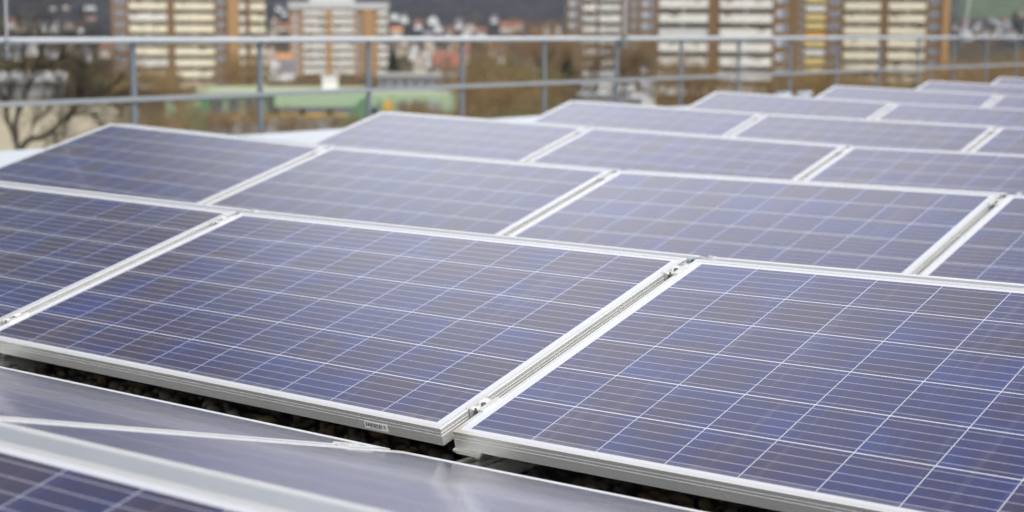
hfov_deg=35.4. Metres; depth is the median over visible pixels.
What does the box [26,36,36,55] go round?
town house
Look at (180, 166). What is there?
solar panel
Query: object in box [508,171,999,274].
solar panel
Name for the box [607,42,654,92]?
bare tree
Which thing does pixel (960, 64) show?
bare tree
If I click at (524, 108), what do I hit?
bare tree
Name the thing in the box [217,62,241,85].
bare tree
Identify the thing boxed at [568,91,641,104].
car park
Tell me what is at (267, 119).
bare tree
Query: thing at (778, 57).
window
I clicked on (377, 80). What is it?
bare tree
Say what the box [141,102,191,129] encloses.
bare tree
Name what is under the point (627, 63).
bare tree
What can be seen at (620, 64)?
bare tree
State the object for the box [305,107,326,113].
window
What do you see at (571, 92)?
bare tree
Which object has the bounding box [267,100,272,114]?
window
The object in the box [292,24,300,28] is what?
window
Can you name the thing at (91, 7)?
town house
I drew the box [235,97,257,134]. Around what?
bare tree
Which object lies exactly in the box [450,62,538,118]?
bare tree
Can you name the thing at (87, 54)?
town house
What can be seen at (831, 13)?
window
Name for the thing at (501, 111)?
bare tree
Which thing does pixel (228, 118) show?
bare tree
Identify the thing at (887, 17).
apartment tower
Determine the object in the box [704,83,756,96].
bare tree
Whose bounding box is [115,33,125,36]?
window
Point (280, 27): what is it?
town house
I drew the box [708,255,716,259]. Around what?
ridge clip
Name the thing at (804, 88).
bare tree
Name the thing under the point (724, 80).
bare tree
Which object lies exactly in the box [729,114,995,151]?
solar panel
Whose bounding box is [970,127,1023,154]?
solar panel
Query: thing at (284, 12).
town house
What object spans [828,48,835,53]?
window
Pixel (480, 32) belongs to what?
town house
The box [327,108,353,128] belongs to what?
bare tree
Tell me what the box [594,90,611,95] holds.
parked car
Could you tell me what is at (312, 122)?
bare tree
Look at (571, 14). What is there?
window
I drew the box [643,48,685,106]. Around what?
bare tree
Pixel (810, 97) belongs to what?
solar panel
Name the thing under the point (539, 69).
bare tree
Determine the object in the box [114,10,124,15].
window
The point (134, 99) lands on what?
roof railing
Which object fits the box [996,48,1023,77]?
bare tree
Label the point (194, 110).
bare tree
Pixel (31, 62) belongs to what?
bare tree
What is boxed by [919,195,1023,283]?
solar panel
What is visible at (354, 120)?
bare tree
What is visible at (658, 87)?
bare tree
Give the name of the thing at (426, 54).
town house
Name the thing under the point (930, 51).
window
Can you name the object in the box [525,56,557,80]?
bare tree
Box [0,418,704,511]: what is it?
solar panel
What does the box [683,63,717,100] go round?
bare tree
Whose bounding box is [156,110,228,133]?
bare tree
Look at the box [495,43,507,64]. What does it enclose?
town house
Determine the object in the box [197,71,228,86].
bare tree
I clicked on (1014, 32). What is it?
town house
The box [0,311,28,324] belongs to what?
panel clamp
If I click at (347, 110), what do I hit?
window
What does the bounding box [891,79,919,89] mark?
bare tree
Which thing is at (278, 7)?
town house
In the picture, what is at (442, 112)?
bare tree
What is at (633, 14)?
window
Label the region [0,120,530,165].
roof walkway
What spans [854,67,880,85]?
bare tree
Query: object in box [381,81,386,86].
window
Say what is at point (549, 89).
bare tree
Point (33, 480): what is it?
solar panel
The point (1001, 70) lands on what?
bare tree
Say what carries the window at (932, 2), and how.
in the apartment tower at (887, 17)
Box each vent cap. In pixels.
[775,91,791,95]
[796,91,812,96]
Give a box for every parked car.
[577,91,592,96]
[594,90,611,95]
[627,93,641,98]
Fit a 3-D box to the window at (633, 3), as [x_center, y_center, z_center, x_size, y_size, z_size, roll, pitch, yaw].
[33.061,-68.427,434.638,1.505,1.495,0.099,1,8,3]
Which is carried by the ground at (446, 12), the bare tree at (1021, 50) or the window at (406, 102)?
the bare tree at (1021, 50)
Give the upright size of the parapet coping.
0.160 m
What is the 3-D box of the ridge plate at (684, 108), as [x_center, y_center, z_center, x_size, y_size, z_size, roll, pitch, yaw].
[1.103,-1.064,11.600,1.658,0.065,0.056,7,10,37]
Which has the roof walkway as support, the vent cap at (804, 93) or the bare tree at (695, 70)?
the vent cap at (804, 93)
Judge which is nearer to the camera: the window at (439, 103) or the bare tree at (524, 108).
the bare tree at (524, 108)
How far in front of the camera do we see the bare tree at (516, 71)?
313.53 m
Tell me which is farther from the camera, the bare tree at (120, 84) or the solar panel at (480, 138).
the bare tree at (120, 84)
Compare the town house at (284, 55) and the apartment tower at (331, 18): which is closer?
the town house at (284, 55)
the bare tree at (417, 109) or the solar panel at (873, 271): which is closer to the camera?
the solar panel at (873, 271)
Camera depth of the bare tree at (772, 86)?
285.89 m
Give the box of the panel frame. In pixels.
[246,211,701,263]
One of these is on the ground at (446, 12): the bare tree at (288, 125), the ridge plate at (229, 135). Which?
the bare tree at (288, 125)
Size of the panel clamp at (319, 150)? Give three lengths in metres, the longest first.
0.064 x 0.049 x 0.038 m
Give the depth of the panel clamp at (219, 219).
4.99 m
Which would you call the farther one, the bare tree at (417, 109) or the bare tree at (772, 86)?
the bare tree at (772, 86)
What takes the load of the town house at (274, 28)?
on the ground at (446, 12)
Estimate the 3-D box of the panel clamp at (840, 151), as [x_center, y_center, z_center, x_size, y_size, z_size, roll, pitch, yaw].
[1.724,-0.536,8.359,0.049,0.038,0.064,7,25,37]
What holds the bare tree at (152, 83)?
on the ground at (446, 12)
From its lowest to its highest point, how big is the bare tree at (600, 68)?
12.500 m
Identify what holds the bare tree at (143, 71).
on the ground at (446, 12)
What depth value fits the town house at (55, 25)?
1440.43 m
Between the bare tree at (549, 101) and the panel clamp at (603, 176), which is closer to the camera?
the panel clamp at (603, 176)
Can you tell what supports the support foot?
on the mounting rail at (504, 464)
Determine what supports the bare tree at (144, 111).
on the ground at (446, 12)
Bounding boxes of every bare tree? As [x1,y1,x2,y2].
[0,0,188,149]
[0,63,18,71]
[18,53,37,71]
[49,59,80,73]
[51,71,70,95]
[60,53,81,82]
[73,70,102,89]
[84,70,99,95]
[88,55,111,90]
[93,61,112,84]
[101,74,137,118]
[103,63,129,86]
[108,53,156,124]
[113,105,153,125]
[123,60,158,93]
[138,80,159,119]
[138,112,208,131]
[140,64,166,109]
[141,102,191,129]
[148,65,174,105]
[149,61,179,126]
[150,67,190,94]
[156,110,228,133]
[158,73,208,130]
[160,70,193,127]
[162,107,184,127]
[163,119,191,129]
[169,104,190,124]
[175,99,209,130]
[182,80,210,93]
[188,101,223,132]
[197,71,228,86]
[201,99,235,133]
[202,108,223,132]
[209,66,231,84]
[211,47,256,85]
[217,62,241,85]
[218,103,240,134]
[221,54,244,85]
[223,109,239,134]
[232,103,274,134]
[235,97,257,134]
[236,52,275,85]
[237,49,272,84]
[242,101,265,133]
[253,106,272,129]
[263,79,292,85]
[265,28,281,46]
[266,98,308,132]
[270,70,283,81]
[271,114,299,132]
[275,77,302,85]
[278,101,299,130]
[283,76,321,108]
[287,76,317,85]
[296,111,316,130]
[298,115,322,130]
[300,74,319,83]
[312,70,327,80]
[318,107,343,128]
[319,71,352,85]
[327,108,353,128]
[335,70,348,78]
[338,79,365,86]
[338,109,356,126]
[348,72,359,84]
[349,109,364,123]
[353,75,374,86]
[365,75,378,86]
[386,91,422,113]
[396,45,414,60]
[400,99,431,113]
[401,96,428,113]
[411,95,442,114]
[433,73,467,90]
[433,105,458,115]
[435,41,533,118]
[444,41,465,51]
[444,100,476,117]
[447,96,479,116]
[448,55,485,101]
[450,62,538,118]
[450,64,519,114]
[465,102,540,118]
[465,105,516,118]
[466,57,533,115]
[468,27,518,68]
[468,87,540,118]
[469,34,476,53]
[479,74,557,118]
[490,51,531,108]
[492,57,541,93]
[500,13,572,89]
[502,68,537,111]
[502,86,552,114]
[505,99,549,116]
[508,93,567,115]
[512,65,566,115]
[513,16,590,76]
[513,61,578,110]
[515,94,595,116]
[517,14,568,77]
[517,57,561,80]
[522,20,576,94]
[524,72,588,110]
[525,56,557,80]
[553,61,596,103]
[554,49,583,70]
[555,47,591,93]
[558,28,597,90]
[568,19,628,90]
[582,50,612,91]
[582,55,603,90]
[602,48,640,91]
[606,32,650,92]
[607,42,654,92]
[610,54,628,84]
[626,20,656,82]
[627,53,651,84]
[637,35,656,81]
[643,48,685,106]
[644,73,674,105]
[656,58,710,106]
[658,48,721,105]
[659,46,706,105]
[676,62,721,102]
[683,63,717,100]
[686,50,742,97]
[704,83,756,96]
[708,77,763,93]
[725,69,764,93]
[748,62,794,94]
[751,75,797,91]
[756,76,796,95]
[766,63,820,95]
[770,74,826,96]
[792,65,820,89]
[797,49,861,96]
[801,63,851,96]
[819,64,862,86]
[820,73,876,91]
[838,68,863,86]
[851,73,890,87]
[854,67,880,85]
[856,71,905,88]
[867,80,903,88]
[872,72,912,88]
[885,71,929,88]
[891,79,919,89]
[909,60,995,89]
[909,61,976,84]
[919,58,1012,85]
[920,62,990,83]
[921,72,967,82]
[922,53,984,78]
[938,56,1003,81]
[938,60,997,83]
[962,40,981,60]
[979,39,996,53]
[980,59,1023,82]
[990,44,1023,75]
[992,53,1022,72]
[992,56,1023,77]
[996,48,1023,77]
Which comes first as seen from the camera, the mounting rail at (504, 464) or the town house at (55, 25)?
the mounting rail at (504, 464)
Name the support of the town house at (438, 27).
on the ground at (446, 12)
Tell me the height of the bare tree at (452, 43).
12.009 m
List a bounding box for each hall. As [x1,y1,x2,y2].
[0,72,67,97]
[376,72,465,93]
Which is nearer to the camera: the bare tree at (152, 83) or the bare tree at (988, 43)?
the bare tree at (152, 83)
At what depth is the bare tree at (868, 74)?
293.36 m
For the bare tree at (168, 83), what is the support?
on the ground at (446, 12)
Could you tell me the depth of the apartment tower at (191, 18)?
400.59 m
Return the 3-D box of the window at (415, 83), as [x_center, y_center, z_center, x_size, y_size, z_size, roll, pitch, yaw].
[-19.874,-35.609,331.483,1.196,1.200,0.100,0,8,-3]
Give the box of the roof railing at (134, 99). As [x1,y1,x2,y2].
[0,36,1023,133]
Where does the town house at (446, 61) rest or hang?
on the ground at (446, 12)
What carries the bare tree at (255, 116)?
on the ground at (446, 12)
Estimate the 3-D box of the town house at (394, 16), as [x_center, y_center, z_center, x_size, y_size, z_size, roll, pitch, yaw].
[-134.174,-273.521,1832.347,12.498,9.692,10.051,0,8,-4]
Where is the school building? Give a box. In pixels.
[164,76,459,134]
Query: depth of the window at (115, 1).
395.80 m
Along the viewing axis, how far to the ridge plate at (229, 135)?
8.17 m
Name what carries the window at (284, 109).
in the school building
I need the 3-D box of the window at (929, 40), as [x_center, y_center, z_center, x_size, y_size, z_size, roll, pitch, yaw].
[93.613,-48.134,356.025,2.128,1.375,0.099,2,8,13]
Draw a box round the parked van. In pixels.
[618,85,634,92]
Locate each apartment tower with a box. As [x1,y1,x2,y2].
[111,0,265,93]
[288,0,388,75]
[566,0,656,90]
[655,0,800,106]
[798,0,825,82]
[823,0,950,91]
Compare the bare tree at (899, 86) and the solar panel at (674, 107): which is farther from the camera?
the bare tree at (899, 86)
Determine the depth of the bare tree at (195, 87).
262.84 m
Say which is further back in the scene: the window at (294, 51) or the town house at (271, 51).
the town house at (271, 51)
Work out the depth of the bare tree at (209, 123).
203.38 m
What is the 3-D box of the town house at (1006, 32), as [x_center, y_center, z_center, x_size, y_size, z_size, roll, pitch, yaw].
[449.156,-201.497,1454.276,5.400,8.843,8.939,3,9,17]
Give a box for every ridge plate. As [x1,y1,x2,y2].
[0,182,249,214]
[0,427,361,511]
[118,124,333,148]
[337,147,621,172]
[392,112,593,128]
[583,101,764,114]
[594,127,850,147]
[623,170,1008,198]
[694,257,1023,288]
[773,114,998,128]
[854,146,1019,154]
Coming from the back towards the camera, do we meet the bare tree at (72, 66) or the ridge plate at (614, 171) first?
the bare tree at (72, 66)
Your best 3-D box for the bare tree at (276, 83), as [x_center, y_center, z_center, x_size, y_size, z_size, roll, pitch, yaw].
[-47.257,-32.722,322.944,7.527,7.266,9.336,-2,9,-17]
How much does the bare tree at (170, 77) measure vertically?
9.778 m
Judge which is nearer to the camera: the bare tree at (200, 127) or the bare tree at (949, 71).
the bare tree at (200, 127)
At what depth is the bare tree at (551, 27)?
393.07 m
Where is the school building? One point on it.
(347, 103)
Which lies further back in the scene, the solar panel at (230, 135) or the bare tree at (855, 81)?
the bare tree at (855, 81)
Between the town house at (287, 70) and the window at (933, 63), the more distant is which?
the town house at (287, 70)
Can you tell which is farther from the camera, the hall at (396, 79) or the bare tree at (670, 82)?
the hall at (396, 79)
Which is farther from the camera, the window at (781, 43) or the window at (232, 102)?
the window at (781, 43)
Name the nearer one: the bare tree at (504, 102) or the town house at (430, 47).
the bare tree at (504, 102)
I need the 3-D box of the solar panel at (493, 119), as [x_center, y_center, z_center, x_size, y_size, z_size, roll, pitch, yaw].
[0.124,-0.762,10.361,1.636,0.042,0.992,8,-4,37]
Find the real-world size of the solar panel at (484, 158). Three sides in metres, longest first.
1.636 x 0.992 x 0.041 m
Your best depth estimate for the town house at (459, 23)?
1469.54 m
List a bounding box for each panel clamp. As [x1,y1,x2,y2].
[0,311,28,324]
[208,215,233,225]
[310,148,325,155]
[333,441,373,448]
[465,395,500,417]
[576,129,587,134]
[596,173,614,181]
[661,262,690,279]
[835,148,848,155]
[986,197,1005,210]
[988,128,999,134]
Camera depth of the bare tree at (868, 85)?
263.39 m
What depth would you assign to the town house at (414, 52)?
741.34 m
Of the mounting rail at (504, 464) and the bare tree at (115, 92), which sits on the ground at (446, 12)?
the bare tree at (115, 92)
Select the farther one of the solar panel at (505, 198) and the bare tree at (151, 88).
the bare tree at (151, 88)
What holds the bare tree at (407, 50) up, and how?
on the ground at (446, 12)
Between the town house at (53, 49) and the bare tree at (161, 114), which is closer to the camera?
the bare tree at (161, 114)
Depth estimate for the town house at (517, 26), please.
1419.72 m
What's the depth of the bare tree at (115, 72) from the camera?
394.09 m
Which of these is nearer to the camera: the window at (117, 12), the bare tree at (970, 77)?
the bare tree at (970, 77)
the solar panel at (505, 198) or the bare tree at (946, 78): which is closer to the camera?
the solar panel at (505, 198)
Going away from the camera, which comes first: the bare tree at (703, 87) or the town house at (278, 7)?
the bare tree at (703, 87)
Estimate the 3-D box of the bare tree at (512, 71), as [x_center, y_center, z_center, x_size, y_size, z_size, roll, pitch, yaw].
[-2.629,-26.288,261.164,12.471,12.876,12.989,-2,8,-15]
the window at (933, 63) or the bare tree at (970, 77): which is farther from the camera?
the window at (933, 63)
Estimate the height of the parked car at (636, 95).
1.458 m
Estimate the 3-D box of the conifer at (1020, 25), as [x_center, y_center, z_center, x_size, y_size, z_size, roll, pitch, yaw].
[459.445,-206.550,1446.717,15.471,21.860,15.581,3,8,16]
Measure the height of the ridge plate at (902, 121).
0.044 m
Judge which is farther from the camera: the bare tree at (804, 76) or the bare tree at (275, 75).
the bare tree at (275, 75)
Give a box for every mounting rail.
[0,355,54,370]
[455,455,540,473]
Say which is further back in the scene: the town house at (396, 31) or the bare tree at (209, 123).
the town house at (396, 31)
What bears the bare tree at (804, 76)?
on the ground at (446, 12)
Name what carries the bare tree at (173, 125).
on the ground at (446, 12)
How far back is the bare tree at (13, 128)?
42.02 m
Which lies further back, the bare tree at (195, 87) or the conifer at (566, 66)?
the conifer at (566, 66)
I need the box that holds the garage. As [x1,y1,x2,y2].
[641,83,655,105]
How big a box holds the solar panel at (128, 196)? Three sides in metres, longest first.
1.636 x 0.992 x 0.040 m
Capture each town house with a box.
[8,19,14,27]
[12,44,23,60]
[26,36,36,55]
[41,22,57,31]
[46,44,57,57]
[64,21,72,29]
[79,46,90,61]
[85,5,95,9]
[85,16,95,19]
[99,43,111,57]
[266,43,276,64]
[266,54,283,79]
[269,26,278,36]
[275,5,281,10]
[275,53,291,58]
[277,23,289,30]
[279,59,295,80]
[281,9,286,15]
[389,42,399,56]
[390,13,399,19]
[391,27,402,36]
[399,42,409,54]
[401,14,407,22]
[410,42,419,59]
[412,49,427,72]
[414,21,421,29]
[422,48,430,67]
[423,30,431,36]
[423,42,435,55]
[428,15,438,24]
[433,23,442,32]
[433,51,449,72]
[440,57,457,72]
[445,26,455,36]
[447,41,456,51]
[450,52,466,78]
[455,19,462,28]
[457,42,468,61]
[461,30,472,36]
[464,23,475,31]
[476,28,485,36]
[486,41,495,56]
[491,15,497,22]
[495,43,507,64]
[500,22,513,32]
[511,21,522,30]
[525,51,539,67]
[543,24,549,34]
[966,28,972,39]
[993,29,998,35]
[997,26,1002,32]
[1004,29,1009,35]
[1012,29,1016,39]
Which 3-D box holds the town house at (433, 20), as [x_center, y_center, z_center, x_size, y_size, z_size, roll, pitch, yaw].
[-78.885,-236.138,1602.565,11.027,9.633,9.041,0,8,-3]
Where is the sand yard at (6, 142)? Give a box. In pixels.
[0,100,144,150]
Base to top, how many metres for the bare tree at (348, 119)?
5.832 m
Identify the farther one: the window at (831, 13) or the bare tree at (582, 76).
the window at (831, 13)
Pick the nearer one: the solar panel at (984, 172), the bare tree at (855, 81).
the solar panel at (984, 172)
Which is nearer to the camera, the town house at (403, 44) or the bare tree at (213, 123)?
the bare tree at (213, 123)
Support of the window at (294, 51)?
in the apartment tower at (331, 18)
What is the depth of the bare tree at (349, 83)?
342.43 m
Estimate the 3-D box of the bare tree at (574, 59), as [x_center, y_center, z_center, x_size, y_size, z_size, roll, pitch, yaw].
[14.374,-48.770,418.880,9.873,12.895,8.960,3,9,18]
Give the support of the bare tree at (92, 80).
on the ground at (446, 12)
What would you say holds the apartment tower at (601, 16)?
on the ground at (446, 12)
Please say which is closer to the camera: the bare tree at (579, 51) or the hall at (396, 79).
the hall at (396, 79)
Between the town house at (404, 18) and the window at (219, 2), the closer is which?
the window at (219, 2)
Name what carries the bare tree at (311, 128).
on the ground at (446, 12)
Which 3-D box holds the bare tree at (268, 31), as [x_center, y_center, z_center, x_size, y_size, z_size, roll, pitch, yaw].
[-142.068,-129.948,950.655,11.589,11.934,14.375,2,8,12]
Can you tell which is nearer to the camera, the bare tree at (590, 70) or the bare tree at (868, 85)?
the bare tree at (868, 85)
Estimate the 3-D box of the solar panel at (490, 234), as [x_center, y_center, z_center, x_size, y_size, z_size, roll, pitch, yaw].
[0.125,0.020,4.987,1.636,0.041,0.992,6,-5,37]
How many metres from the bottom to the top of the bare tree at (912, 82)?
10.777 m
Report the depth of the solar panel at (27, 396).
3.13 m
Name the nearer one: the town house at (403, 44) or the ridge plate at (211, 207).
the ridge plate at (211, 207)
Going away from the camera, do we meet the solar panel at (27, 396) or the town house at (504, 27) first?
the solar panel at (27, 396)
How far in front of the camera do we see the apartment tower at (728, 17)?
308.22 m
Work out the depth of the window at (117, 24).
396.58 m
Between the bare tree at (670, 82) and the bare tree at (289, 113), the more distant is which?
the bare tree at (670, 82)
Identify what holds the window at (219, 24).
in the apartment tower at (191, 18)
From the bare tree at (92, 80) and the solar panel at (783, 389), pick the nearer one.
the solar panel at (783, 389)
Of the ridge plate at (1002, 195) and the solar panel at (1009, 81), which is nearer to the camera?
the ridge plate at (1002, 195)
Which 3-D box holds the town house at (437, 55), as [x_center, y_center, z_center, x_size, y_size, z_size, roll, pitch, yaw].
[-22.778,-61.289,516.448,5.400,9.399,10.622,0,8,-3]
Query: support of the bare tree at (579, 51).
on the ground at (446, 12)
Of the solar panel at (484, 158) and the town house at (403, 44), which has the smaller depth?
the solar panel at (484, 158)
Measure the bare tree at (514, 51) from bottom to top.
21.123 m
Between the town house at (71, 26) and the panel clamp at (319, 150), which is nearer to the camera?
the panel clamp at (319, 150)
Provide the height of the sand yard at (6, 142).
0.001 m
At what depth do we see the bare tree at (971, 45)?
765.54 m
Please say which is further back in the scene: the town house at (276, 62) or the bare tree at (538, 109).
the town house at (276, 62)
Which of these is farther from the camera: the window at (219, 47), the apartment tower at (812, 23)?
the apartment tower at (812, 23)
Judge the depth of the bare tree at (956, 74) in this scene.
270.30 m
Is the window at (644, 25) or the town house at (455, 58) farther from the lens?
the town house at (455, 58)
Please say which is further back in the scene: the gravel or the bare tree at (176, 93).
the bare tree at (176, 93)
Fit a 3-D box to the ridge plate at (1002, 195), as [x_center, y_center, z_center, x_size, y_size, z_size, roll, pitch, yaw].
[1.110,-0.275,6.222,1.657,0.041,0.056,7,10,37]
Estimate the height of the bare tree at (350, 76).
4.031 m
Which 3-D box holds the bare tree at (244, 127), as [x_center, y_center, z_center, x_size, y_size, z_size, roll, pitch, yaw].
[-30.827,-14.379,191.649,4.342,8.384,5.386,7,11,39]
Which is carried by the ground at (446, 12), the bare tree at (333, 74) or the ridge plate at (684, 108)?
the bare tree at (333, 74)
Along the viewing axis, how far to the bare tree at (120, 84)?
245.10 m
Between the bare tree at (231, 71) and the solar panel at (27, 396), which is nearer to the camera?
the solar panel at (27, 396)
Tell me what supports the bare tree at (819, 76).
on the ground at (446, 12)
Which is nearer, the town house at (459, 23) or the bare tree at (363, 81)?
the bare tree at (363, 81)
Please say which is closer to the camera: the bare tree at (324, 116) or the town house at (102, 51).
the bare tree at (324, 116)
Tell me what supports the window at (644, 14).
in the apartment tower at (601, 16)
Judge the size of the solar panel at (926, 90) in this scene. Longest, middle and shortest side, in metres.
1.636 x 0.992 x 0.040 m
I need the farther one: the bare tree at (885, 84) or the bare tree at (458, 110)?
the bare tree at (885, 84)
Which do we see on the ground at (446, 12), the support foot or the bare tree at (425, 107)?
the bare tree at (425, 107)
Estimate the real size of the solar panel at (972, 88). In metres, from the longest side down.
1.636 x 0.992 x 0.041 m
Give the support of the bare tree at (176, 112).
on the ground at (446, 12)
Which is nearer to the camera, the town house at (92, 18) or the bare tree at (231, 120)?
the bare tree at (231, 120)
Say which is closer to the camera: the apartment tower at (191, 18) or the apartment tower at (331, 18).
the apartment tower at (191, 18)
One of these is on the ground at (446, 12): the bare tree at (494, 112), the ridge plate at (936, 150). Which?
the bare tree at (494, 112)
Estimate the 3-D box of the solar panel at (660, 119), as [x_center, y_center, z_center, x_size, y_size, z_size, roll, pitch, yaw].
[0.789,-0.881,11.225,1.636,0.040,0.992,8,26,37]
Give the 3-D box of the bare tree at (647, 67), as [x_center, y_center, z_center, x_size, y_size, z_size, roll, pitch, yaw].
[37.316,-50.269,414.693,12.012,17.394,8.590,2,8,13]
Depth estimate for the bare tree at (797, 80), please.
257.06 m
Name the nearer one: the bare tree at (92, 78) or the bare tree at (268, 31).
the bare tree at (92, 78)
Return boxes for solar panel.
[0,124,326,203]
[0,181,250,210]
[0,184,235,325]
[0,212,686,445]
[0,366,389,449]
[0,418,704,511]
[0,440,291,511]
[120,123,337,146]
[206,147,612,235]
[259,211,706,257]
[312,112,586,161]
[340,146,622,170]
[388,111,590,126]
[452,259,1023,511]
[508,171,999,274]
[527,128,845,179]
[529,101,761,135]
[575,100,765,113]
[597,127,851,145]
[627,170,1007,193]
[687,92,893,118]
[717,257,1023,285]
[719,91,893,102]
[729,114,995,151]
[775,114,1000,126]
[804,146,1023,194]
[816,86,998,106]
[850,86,1001,94]
[875,103,1023,127]
[915,81,1023,95]
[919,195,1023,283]
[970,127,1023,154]
[987,95,1023,108]
[991,77,1023,85]
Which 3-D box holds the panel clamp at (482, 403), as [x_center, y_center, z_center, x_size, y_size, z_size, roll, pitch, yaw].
[-0.059,0.330,3.421,0.049,0.038,0.064,6,25,37]
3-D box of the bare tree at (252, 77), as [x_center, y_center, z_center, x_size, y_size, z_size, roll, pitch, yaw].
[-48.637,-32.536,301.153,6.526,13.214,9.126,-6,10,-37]
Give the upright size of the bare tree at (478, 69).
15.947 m
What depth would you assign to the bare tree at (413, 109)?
212.91 m
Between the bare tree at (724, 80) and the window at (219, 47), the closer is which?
the bare tree at (724, 80)
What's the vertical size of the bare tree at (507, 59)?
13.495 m
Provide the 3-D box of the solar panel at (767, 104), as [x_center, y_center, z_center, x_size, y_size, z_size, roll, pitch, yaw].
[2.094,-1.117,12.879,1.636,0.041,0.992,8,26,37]
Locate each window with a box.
[114,0,124,3]
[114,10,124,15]
[115,22,125,26]
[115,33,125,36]
[115,44,125,49]
[116,56,126,61]
[212,100,221,114]
[217,0,224,4]
[217,11,224,16]
[217,22,224,27]
[217,45,225,50]
[218,56,225,61]
[229,100,237,114]
[245,100,256,114]
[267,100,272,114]
[279,107,298,113]
[292,16,300,19]
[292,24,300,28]
[293,33,300,36]
[293,50,300,53]
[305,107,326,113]
[333,107,353,113]
[374,101,378,111]
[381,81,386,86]
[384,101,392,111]
[392,81,397,86]
[399,101,407,111]
[413,81,418,85]
[428,101,441,111]
[569,1,579,5]
[569,12,578,16]
[569,23,578,27]
[631,1,636,6]
[631,12,635,17]
[642,1,652,6]
[642,12,652,17]
[642,23,652,28]
[775,40,786,46]
[775,54,785,60]
[776,10,787,16]
[776,25,786,31]
[777,0,787,2]
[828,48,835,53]
[829,0,840,4]
[829,11,840,16]
[829,23,839,28]
[927,61,936,66]
[928,39,937,42]
[928,49,937,54]
[929,11,938,17]
[929,24,938,29]
[930,0,939,4]
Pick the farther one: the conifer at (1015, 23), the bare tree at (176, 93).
the conifer at (1015, 23)
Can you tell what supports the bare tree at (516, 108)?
on the ground at (446, 12)
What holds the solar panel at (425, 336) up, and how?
on the support foot
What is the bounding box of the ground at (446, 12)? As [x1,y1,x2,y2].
[0,0,1023,127]
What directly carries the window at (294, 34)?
in the apartment tower at (331, 18)
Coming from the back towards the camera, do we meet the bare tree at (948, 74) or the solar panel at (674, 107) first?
the bare tree at (948, 74)
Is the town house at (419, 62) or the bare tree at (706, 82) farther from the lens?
the town house at (419, 62)
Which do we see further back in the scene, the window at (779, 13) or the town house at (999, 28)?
the town house at (999, 28)
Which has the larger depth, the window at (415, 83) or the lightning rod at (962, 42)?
the window at (415, 83)
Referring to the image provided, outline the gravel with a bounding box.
[0,353,780,511]
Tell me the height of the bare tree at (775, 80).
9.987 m
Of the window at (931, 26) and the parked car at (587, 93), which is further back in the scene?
the parked car at (587, 93)
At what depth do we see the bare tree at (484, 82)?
240.86 m
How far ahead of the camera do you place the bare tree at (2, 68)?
444.25 m
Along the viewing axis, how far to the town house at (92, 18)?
2438.64 m
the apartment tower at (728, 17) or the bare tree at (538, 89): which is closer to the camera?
the bare tree at (538, 89)
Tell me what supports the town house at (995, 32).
on the ground at (446, 12)
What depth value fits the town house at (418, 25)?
1469.62 m
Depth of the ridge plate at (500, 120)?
9.87 m
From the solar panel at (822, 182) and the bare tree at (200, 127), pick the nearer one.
the solar panel at (822, 182)
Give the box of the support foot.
[453,448,488,459]
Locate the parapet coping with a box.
[0,106,688,156]
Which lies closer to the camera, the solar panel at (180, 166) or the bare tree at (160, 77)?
the solar panel at (180, 166)
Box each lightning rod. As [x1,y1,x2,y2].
[0,0,11,58]
[619,0,626,47]
[958,0,969,44]
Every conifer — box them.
[386,43,400,71]
[550,44,583,107]
[1008,10,1021,33]
[1016,15,1023,35]

